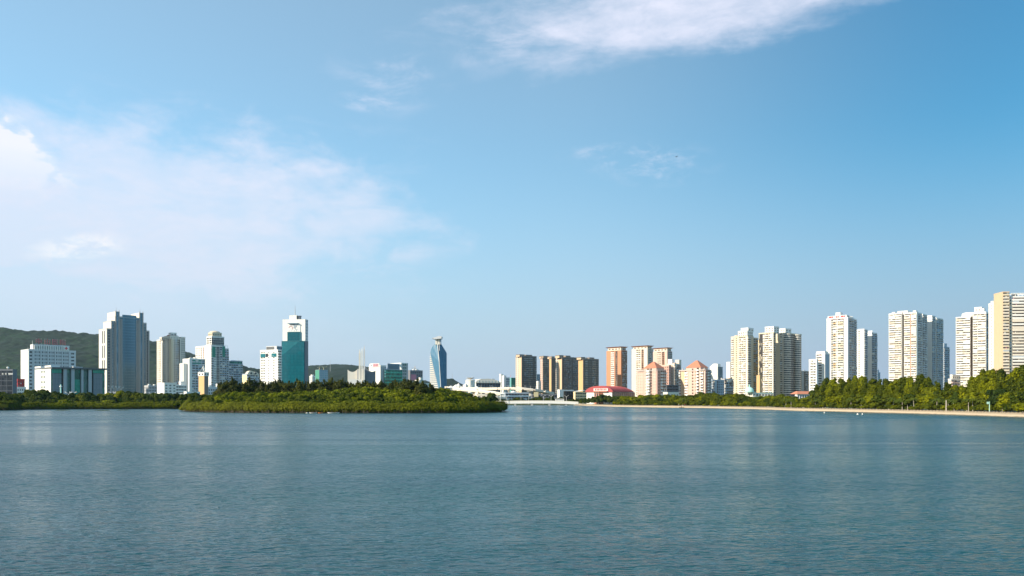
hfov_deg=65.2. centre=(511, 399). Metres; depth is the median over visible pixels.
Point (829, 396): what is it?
broadleaf tree
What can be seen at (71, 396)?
broadleaf tree
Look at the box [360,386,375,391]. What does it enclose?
mangrove tree
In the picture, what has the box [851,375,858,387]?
broadleaf tree
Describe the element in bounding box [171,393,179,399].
broadleaf tree
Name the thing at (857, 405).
shore shrub
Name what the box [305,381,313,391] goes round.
casuarina tree
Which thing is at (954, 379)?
building
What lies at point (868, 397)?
broadleaf tree
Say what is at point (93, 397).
broadleaf tree
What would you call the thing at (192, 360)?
window
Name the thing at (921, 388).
broadleaf tree
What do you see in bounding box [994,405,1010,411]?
shore shrub
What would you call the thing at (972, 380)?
broadleaf tree
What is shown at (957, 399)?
broadleaf tree
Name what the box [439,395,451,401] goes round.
mangrove tree
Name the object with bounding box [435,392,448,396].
mangrove tree
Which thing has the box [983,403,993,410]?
shore shrub
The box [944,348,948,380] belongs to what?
window
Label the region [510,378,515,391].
office building
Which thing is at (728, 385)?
apartment block
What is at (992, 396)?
broadleaf tree
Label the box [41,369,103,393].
window
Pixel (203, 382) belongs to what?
clock tower
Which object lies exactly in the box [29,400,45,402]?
shore shrub
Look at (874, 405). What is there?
shore shrub
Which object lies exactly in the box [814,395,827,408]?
broadleaf tree
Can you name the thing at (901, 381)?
broadleaf tree
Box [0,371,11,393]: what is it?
window
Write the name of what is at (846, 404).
shore shrub
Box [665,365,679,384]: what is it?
window
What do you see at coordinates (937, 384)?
broadleaf tree
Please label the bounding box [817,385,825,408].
broadleaf tree
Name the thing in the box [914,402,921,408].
shore shrub
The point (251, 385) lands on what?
casuarina tree
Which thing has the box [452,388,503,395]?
viaduct
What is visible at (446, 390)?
mangrove tree
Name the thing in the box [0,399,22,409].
mangrove thicket
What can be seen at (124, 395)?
broadleaf tree
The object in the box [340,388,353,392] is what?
mangrove tree
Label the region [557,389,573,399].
building
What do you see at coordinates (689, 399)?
broadleaf tree
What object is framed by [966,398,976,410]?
palm tree
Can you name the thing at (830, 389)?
broadleaf tree
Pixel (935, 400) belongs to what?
palm tree
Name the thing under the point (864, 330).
window
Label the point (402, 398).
mangrove tree
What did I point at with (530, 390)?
viaduct
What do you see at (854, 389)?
broadleaf tree
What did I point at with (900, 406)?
shore shrub
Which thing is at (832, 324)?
window
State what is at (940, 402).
broadleaf tree
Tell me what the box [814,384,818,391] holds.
broadleaf tree
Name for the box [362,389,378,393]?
mangrove tree
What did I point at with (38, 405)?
mangrove thicket
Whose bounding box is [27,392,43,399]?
broadleaf tree
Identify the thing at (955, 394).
broadleaf tree
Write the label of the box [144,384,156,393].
building
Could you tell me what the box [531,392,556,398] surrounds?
building
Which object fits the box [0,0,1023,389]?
sky
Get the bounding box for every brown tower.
[516,354,536,393]
[539,356,548,393]
[547,356,555,393]
[555,355,577,393]
[577,357,598,391]
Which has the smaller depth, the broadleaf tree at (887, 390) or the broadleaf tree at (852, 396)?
the broadleaf tree at (887, 390)
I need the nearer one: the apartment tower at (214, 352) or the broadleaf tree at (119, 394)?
the broadleaf tree at (119, 394)
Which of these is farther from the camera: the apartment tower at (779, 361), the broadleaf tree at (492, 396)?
the apartment tower at (779, 361)
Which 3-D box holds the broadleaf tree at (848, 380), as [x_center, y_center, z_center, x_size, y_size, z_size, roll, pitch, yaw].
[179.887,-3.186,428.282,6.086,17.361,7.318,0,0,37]
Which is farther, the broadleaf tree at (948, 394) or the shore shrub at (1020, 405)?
the broadleaf tree at (948, 394)
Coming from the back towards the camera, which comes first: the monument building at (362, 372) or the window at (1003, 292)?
the monument building at (362, 372)
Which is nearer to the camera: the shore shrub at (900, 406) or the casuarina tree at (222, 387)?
the shore shrub at (900, 406)
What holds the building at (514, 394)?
on the ground
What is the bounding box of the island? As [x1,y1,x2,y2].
[191,411,487,412]
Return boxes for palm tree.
[930,398,942,409]
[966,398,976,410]
[975,399,986,404]
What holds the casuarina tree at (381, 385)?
on the island
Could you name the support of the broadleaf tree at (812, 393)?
on the ground
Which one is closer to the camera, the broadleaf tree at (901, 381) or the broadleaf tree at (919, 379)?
the broadleaf tree at (919, 379)
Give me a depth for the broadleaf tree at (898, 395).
358.59 m
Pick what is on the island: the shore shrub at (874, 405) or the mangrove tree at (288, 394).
the mangrove tree at (288, 394)
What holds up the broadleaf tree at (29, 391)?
on the ground
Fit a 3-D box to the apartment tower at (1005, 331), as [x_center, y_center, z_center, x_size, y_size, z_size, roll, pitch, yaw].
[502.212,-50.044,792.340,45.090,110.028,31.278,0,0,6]
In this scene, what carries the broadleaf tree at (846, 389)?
on the ground
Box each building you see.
[0,367,16,393]
[17,379,25,393]
[21,338,75,390]
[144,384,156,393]
[157,381,186,393]
[184,391,199,394]
[208,384,217,394]
[242,371,258,382]
[260,346,281,384]
[309,375,314,382]
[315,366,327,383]
[348,346,375,384]
[369,363,407,384]
[408,369,422,381]
[466,377,474,396]
[499,374,509,396]
[503,391,528,400]
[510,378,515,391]
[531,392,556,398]
[536,381,540,393]
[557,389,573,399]
[573,390,585,403]
[663,392,678,395]
[666,385,678,391]
[756,375,760,392]
[948,375,960,385]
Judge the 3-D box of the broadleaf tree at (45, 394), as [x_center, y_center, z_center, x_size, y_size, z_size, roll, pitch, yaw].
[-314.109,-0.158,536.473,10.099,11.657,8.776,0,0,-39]
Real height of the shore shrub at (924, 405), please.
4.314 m
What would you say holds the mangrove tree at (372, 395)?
on the island
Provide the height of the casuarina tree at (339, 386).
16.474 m
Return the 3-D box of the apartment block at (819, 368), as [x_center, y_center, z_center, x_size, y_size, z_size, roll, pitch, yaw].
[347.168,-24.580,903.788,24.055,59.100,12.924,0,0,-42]
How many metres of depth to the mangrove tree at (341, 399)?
368.68 m
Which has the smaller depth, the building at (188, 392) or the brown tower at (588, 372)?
the building at (188, 392)
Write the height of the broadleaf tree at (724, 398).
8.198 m
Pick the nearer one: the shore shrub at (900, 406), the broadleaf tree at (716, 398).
the shore shrub at (900, 406)
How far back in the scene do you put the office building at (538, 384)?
1151.04 m
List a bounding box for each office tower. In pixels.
[99,311,149,393]
[282,314,307,386]
[710,364,722,379]
[726,362,730,378]
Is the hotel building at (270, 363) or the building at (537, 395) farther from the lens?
the building at (537, 395)
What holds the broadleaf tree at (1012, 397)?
on the ground
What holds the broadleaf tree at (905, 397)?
on the ground
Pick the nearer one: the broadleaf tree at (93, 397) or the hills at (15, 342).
the broadleaf tree at (93, 397)
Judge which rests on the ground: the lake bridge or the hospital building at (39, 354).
the hospital building at (39, 354)
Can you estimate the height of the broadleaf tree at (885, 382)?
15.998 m
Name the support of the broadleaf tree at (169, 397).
on the ground
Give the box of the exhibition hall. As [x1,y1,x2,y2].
[475,378,500,396]
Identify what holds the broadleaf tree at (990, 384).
on the ground
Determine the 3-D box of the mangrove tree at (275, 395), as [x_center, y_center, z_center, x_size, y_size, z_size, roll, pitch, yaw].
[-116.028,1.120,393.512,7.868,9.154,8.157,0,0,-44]
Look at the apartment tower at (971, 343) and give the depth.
961.14 m
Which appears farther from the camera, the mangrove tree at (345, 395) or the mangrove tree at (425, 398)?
the mangrove tree at (345, 395)
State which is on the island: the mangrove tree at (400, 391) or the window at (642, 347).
the mangrove tree at (400, 391)
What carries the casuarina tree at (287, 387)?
on the island
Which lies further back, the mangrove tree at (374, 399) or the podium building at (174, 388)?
the podium building at (174, 388)
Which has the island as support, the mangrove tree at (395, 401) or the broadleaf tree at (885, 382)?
the mangrove tree at (395, 401)
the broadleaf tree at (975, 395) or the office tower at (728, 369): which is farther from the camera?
the office tower at (728, 369)
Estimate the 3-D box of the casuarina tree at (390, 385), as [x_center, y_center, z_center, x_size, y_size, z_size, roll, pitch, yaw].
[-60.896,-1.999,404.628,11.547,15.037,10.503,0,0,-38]
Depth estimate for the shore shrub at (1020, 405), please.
274.33 m
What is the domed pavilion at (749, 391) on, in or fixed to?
on the ground
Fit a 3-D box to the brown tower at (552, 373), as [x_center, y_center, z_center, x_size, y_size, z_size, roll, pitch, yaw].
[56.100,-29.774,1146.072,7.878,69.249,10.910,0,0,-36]
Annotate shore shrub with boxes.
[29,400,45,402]
[57,399,71,402]
[172,400,183,407]
[680,401,687,405]
[766,401,773,406]
[819,401,828,408]
[826,402,834,407]
[836,403,848,407]
[843,401,848,407]
[853,403,863,409]
[869,402,880,409]
[895,403,906,408]
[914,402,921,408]
[921,403,929,409]
[926,403,941,409]
[944,405,954,410]
[952,403,966,409]
[972,404,984,411]
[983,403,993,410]
[987,405,996,411]
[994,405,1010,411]
[1000,402,1015,411]
[1015,402,1023,410]
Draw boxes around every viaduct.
[445,386,553,398]
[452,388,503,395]
[477,394,506,399]
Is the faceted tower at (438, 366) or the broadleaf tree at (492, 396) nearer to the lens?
the broadleaf tree at (492, 396)
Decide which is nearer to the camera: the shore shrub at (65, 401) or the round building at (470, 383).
the shore shrub at (65, 401)
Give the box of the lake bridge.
[505,400,581,404]
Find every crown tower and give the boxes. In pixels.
[605,346,626,387]
[631,345,652,396]
[652,347,671,365]
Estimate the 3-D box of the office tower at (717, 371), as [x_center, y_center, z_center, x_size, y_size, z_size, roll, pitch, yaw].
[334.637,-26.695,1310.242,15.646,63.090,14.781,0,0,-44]
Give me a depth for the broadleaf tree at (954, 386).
349.98 m
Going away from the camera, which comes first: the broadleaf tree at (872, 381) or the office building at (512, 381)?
the broadleaf tree at (872, 381)
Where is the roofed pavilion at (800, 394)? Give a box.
[791,391,809,398]
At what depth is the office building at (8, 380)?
563.81 m
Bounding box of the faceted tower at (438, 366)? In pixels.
[430,336,446,387]
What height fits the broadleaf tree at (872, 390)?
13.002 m
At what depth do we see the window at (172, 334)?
1056.64 m
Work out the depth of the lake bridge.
794.70 m
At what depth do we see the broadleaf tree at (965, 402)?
315.27 m
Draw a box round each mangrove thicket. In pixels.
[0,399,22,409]
[21,401,178,409]
[178,399,508,412]
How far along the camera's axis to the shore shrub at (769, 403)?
471.18 m
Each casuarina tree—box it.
[212,383,219,395]
[216,383,228,394]
[221,380,230,392]
[227,376,240,392]
[240,382,250,392]
[241,377,256,392]
[254,379,264,391]
[264,382,269,391]
[265,380,281,392]
[280,381,294,391]
[289,379,303,391]
[297,381,304,390]
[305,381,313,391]
[317,379,331,390]
[329,381,337,390]
[334,379,344,388]
[377,379,387,388]
[387,381,394,389]
[398,378,408,389]
[404,380,414,390]
[412,378,423,389]
[413,384,424,396]
[414,380,431,393]
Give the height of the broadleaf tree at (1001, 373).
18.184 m
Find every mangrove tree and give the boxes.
[214,396,225,401]
[225,396,236,399]
[228,393,244,396]
[256,398,266,401]
[268,393,282,397]
[273,398,284,402]
[283,392,297,397]
[295,395,310,399]
[307,393,320,399]
[324,391,337,395]
[330,393,340,398]
[332,397,343,401]
[339,392,352,397]
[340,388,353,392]
[351,396,362,400]
[355,392,370,397]
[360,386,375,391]
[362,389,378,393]
[368,397,379,401]
[369,392,380,397]
[376,390,387,393]
[383,392,396,397]
[391,388,407,393]
[391,400,404,403]
[395,395,408,401]
[404,389,414,393]
[413,396,423,401]
[421,396,432,400]
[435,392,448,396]
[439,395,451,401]
[441,388,452,391]
[452,392,463,395]
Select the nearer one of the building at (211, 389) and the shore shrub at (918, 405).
the shore shrub at (918, 405)
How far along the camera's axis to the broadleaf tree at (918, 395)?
348.79 m
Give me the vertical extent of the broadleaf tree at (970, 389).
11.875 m
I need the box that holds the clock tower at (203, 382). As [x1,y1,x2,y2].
[198,365,208,394]
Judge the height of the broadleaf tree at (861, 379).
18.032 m
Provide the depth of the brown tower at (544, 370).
1192.11 m
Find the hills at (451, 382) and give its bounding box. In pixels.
[447,378,462,386]
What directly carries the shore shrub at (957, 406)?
on the ground
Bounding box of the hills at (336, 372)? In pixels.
[308,364,429,382]
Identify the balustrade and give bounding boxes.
[587,404,1021,413]
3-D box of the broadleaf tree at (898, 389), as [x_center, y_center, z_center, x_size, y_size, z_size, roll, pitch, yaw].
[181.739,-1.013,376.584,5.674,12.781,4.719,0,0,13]
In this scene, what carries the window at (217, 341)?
in the apartment tower at (214, 352)
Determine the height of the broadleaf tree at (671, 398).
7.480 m
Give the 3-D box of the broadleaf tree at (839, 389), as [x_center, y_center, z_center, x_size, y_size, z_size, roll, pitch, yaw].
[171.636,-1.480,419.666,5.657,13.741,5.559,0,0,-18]
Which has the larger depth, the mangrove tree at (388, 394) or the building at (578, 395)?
the building at (578, 395)
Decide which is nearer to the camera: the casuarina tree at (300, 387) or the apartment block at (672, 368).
the casuarina tree at (300, 387)
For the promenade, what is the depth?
351.44 m
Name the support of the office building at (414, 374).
on the ground
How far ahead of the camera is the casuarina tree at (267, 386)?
429.60 m
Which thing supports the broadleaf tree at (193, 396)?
on the ground
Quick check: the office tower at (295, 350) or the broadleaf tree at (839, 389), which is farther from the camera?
the office tower at (295, 350)
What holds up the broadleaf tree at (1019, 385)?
on the ground
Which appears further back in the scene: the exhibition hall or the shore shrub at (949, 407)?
the exhibition hall
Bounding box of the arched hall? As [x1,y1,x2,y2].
[585,386,634,403]
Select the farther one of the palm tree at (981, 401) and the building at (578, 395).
the building at (578, 395)
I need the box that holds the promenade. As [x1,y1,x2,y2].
[626,405,1023,413]
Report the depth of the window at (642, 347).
1126.71 m
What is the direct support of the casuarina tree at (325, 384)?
on the island
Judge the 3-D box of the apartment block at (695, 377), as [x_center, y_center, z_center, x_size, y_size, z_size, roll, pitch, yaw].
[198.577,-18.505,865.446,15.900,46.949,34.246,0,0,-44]
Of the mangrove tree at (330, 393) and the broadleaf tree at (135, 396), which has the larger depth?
the broadleaf tree at (135, 396)
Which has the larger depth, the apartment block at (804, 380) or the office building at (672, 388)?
the apartment block at (804, 380)
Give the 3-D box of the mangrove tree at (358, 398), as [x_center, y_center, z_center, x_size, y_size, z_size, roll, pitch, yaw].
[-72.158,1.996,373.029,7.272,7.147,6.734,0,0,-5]
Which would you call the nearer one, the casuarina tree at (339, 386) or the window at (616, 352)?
the casuarina tree at (339, 386)
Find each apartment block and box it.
[179,357,204,391]
[229,360,242,384]
[637,362,666,396]
[662,359,680,384]
[679,360,711,395]
[711,378,723,395]
[721,378,733,393]
[801,370,808,390]
[809,351,829,390]
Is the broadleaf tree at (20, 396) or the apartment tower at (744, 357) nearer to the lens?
the broadleaf tree at (20, 396)
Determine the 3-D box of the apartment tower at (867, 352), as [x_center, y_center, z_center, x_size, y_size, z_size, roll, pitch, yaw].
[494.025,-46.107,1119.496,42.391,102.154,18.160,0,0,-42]
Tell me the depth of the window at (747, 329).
1088.32 m
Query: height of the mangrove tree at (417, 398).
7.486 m
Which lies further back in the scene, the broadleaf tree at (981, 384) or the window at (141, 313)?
the window at (141, 313)
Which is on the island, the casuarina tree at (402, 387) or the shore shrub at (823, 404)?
the casuarina tree at (402, 387)
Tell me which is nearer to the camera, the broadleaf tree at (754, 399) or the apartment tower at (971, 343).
the broadleaf tree at (754, 399)
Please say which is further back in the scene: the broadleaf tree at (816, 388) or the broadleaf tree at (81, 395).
the broadleaf tree at (81, 395)
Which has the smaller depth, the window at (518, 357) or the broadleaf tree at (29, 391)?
the broadleaf tree at (29, 391)
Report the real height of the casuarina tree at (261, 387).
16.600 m
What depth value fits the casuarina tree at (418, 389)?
386.73 m
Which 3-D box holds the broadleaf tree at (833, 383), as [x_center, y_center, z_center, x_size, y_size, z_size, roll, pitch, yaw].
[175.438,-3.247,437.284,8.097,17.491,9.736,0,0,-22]
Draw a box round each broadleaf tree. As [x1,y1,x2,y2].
[2,395,13,400]
[11,395,19,402]
[13,394,24,402]
[23,389,37,394]
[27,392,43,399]
[34,395,45,399]
[38,390,48,398]
[50,393,58,398]
[67,394,75,402]
[76,393,88,400]
[80,397,88,401]
[88,395,97,399]
[107,396,117,401]
[112,392,122,398]
[122,393,130,401]
[129,393,139,400]
[138,393,148,399]
[152,393,161,398]
[159,393,174,400]
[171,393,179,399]
[179,394,188,399]
[189,394,198,398]
[487,393,497,399]
[667,397,676,401]
[686,397,694,405]
[711,396,720,401]
[720,396,729,400]
[751,397,761,406]
[773,397,782,401]
[806,390,820,401]
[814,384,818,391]
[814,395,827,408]
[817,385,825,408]
[822,377,829,407]
[824,385,834,407]
[824,393,837,401]
[825,377,838,407]
[831,395,843,408]
[835,378,845,392]
[835,384,843,408]
[840,394,851,408]
[842,384,850,395]
[845,378,851,384]
[847,394,855,408]
[849,383,861,408]
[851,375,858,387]
[852,394,865,403]
[856,375,868,408]
[860,381,870,408]
[862,394,874,403]
[866,384,876,409]
[867,379,876,387]
[870,395,884,405]
[875,379,881,390]
[876,384,884,396]
[879,394,894,404]
[881,385,894,395]
[882,378,892,387]
[888,379,897,388]
[892,384,902,409]
[894,393,903,403]
[897,376,907,409]
[902,394,916,405]
[903,383,912,405]
[906,376,913,385]
[908,382,919,405]
[913,374,924,384]
[913,393,926,397]
[917,395,936,410]
[918,382,924,409]
[923,377,934,409]
[923,386,939,395]
[929,397,944,410]
[933,390,947,410]
[934,381,942,390]
[942,382,951,410]
[942,388,958,398]
[949,385,963,389]
[950,392,959,398]
[951,397,962,410]
[957,387,967,410]
[961,396,974,411]
[965,376,979,387]
[966,384,977,395]
[968,392,985,404]
[973,377,986,392]
[976,369,985,380]
[979,389,988,411]
[981,368,996,382]
[985,378,995,411]
[985,389,1007,411]
[994,377,1006,411]
[995,368,1007,411]
[995,392,1015,411]
[1005,368,1019,411]
[1005,377,1016,392]
[1007,391,1020,411]
[1012,391,1023,403]
[1014,365,1023,378]
[1014,376,1023,412]
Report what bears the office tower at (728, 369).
on the ground
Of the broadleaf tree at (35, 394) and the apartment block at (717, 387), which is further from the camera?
the apartment block at (717, 387)
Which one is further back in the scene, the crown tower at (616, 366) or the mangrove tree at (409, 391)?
the crown tower at (616, 366)
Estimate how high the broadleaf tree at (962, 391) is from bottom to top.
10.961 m
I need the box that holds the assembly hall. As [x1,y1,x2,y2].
[35,365,107,395]
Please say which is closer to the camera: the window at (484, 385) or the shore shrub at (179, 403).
the shore shrub at (179, 403)
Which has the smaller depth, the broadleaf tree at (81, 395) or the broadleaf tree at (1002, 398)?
the broadleaf tree at (1002, 398)
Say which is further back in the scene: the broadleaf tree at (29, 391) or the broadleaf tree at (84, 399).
the broadleaf tree at (29, 391)
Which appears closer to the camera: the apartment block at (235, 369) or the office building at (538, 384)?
the apartment block at (235, 369)
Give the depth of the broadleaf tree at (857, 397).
384.20 m
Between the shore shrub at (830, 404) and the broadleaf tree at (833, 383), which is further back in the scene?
the broadleaf tree at (833, 383)
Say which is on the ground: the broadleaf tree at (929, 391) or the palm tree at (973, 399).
the broadleaf tree at (929, 391)
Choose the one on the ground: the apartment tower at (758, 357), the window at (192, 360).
the apartment tower at (758, 357)
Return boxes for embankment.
[581,405,1023,416]
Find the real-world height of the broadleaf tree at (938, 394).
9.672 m
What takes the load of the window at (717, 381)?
in the apartment block at (717, 387)
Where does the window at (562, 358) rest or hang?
in the brown tower at (566, 372)
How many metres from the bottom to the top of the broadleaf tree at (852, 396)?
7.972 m
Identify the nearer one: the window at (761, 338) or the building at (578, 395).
the building at (578, 395)
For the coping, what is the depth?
381.69 m
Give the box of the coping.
[579,404,1023,414]
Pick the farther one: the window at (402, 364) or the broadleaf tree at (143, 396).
the window at (402, 364)
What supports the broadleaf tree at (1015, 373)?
on the ground
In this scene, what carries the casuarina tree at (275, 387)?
on the island
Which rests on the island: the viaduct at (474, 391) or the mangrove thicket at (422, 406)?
the mangrove thicket at (422, 406)
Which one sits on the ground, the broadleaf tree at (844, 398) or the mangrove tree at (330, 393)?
the broadleaf tree at (844, 398)
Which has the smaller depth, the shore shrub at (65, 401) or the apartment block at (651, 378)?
the shore shrub at (65, 401)
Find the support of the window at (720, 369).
in the office tower at (717, 371)
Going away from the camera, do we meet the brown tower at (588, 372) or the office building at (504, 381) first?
the brown tower at (588, 372)
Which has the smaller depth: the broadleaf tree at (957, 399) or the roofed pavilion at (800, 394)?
the broadleaf tree at (957, 399)
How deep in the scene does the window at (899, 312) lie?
1016.41 m
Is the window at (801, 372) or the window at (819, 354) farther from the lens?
the window at (801, 372)
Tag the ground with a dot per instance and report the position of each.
(683, 405)
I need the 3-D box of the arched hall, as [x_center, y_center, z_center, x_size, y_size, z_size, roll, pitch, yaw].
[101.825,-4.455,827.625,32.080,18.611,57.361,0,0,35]
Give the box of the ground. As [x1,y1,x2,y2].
[10,403,1022,412]
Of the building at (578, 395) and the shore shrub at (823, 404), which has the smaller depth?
the shore shrub at (823, 404)
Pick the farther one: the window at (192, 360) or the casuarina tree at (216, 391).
the window at (192, 360)
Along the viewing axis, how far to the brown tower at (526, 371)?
1257.03 m
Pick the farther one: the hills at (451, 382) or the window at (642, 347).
the hills at (451, 382)
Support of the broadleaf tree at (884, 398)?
on the ground
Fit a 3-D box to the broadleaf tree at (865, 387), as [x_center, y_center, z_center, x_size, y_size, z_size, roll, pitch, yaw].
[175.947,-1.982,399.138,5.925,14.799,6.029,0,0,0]
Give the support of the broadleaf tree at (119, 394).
on the ground
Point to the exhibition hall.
(486, 383)
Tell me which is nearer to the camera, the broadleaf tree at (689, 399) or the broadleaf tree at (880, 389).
the broadleaf tree at (880, 389)
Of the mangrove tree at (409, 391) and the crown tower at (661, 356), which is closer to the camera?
the mangrove tree at (409, 391)
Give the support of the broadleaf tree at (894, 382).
on the ground
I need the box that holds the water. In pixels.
[0,405,1023,575]
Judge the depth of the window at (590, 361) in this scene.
1117.13 m
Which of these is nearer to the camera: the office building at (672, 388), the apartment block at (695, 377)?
the apartment block at (695, 377)
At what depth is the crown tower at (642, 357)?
1131.65 m
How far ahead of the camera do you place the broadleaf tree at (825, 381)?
442.90 m
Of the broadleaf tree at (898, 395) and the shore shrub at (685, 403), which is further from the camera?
the shore shrub at (685, 403)
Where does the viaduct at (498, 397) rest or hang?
on the ground
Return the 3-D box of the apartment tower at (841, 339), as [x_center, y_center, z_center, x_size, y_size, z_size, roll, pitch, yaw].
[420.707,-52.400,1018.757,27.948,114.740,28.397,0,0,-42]
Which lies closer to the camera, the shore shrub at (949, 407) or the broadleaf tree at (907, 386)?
the shore shrub at (949, 407)
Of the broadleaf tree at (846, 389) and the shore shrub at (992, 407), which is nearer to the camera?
the shore shrub at (992, 407)
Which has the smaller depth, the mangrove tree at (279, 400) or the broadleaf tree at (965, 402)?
the broadleaf tree at (965, 402)
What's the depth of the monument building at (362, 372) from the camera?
849.70 m
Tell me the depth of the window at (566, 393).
908.22 m
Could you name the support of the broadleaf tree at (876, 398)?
on the ground
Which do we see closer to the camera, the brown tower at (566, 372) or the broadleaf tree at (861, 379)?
the broadleaf tree at (861, 379)
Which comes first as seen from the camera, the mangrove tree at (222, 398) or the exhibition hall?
the mangrove tree at (222, 398)
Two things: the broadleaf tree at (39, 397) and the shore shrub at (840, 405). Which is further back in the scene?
the broadleaf tree at (39, 397)
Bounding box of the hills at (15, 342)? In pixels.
[0,327,259,386]
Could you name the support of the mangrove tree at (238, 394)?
on the island
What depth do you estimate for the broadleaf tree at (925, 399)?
341.26 m
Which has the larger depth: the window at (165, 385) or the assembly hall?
the window at (165, 385)
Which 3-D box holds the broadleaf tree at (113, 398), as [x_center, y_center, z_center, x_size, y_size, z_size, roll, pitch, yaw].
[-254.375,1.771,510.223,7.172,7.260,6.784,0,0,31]
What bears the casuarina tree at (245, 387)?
on the island
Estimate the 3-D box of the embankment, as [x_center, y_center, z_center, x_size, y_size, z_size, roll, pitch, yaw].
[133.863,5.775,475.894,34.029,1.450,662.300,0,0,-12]
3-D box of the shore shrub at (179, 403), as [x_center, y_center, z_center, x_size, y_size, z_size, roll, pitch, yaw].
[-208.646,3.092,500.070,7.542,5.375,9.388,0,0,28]
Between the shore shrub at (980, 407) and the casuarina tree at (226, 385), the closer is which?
the shore shrub at (980, 407)
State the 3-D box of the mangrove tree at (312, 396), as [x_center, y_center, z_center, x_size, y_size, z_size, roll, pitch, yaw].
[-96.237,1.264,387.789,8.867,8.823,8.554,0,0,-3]
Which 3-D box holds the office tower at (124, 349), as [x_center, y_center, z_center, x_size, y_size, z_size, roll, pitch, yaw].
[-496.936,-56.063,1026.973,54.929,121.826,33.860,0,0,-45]
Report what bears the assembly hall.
on the ground
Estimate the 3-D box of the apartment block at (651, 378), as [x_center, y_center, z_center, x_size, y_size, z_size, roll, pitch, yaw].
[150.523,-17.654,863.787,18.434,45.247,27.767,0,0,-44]
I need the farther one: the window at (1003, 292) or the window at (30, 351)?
the window at (30, 351)
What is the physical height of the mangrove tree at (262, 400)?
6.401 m
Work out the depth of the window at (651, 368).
857.58 m
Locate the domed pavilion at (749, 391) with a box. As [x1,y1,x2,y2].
[745,384,773,396]
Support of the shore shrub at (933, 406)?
on the ground
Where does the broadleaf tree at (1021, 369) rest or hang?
on the ground
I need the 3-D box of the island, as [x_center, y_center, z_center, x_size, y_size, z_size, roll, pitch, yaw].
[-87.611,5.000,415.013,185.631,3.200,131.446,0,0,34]
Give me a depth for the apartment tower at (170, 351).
1058.01 m
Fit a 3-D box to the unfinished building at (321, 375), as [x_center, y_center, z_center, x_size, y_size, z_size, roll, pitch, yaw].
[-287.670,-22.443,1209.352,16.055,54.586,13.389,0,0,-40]
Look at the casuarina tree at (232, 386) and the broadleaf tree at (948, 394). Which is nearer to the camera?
the broadleaf tree at (948, 394)
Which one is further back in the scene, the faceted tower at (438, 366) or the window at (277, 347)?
the faceted tower at (438, 366)
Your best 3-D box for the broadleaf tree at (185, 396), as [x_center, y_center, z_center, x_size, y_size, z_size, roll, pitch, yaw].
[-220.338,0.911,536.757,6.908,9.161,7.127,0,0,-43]
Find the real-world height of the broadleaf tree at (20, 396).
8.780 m
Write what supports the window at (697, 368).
in the apartment block at (695, 377)
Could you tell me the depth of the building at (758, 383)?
1000.89 m
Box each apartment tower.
[157,332,185,384]
[195,331,228,386]
[731,328,757,394]
[758,340,758,374]
[759,326,801,396]
[826,312,856,382]
[857,329,877,382]
[889,310,942,389]
[943,343,949,389]
[956,307,987,386]
[988,291,1023,373]
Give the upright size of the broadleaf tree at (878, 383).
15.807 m
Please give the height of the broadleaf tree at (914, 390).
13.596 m
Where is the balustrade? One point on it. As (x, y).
(833, 408)
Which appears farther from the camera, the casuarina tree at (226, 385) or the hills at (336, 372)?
the hills at (336, 372)
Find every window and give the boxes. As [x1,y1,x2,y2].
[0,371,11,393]
[30,351,73,388]
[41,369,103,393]
[102,313,147,392]
[160,334,184,383]
[165,385,185,393]
[182,360,204,391]
[196,334,227,385]
[229,361,242,383]
[261,347,281,381]
[288,320,307,341]
[385,364,405,384]
[476,383,499,396]
[503,394,528,400]
[516,357,535,391]
[557,358,577,389]
[564,391,572,399]
[580,359,594,391]
[595,393,634,402]
[609,348,626,386]
[634,347,652,394]
[638,368,665,394]
[655,349,671,364]
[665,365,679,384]
[680,368,710,393]
[711,381,723,394]
[714,367,722,379]
[731,329,757,394]
[759,328,800,396]
[801,372,808,390]
[810,354,821,390]
[831,316,855,378]
[858,330,876,377]
[889,312,942,386]
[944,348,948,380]
[956,309,987,385]
[991,292,1023,372]
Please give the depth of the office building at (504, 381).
1202.24 m
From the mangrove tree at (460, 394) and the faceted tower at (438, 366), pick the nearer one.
the mangrove tree at (460, 394)
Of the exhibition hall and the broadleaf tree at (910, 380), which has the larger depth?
the exhibition hall
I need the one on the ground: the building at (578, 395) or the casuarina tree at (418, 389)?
the building at (578, 395)
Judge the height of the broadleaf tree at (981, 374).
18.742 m
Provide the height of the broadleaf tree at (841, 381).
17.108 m

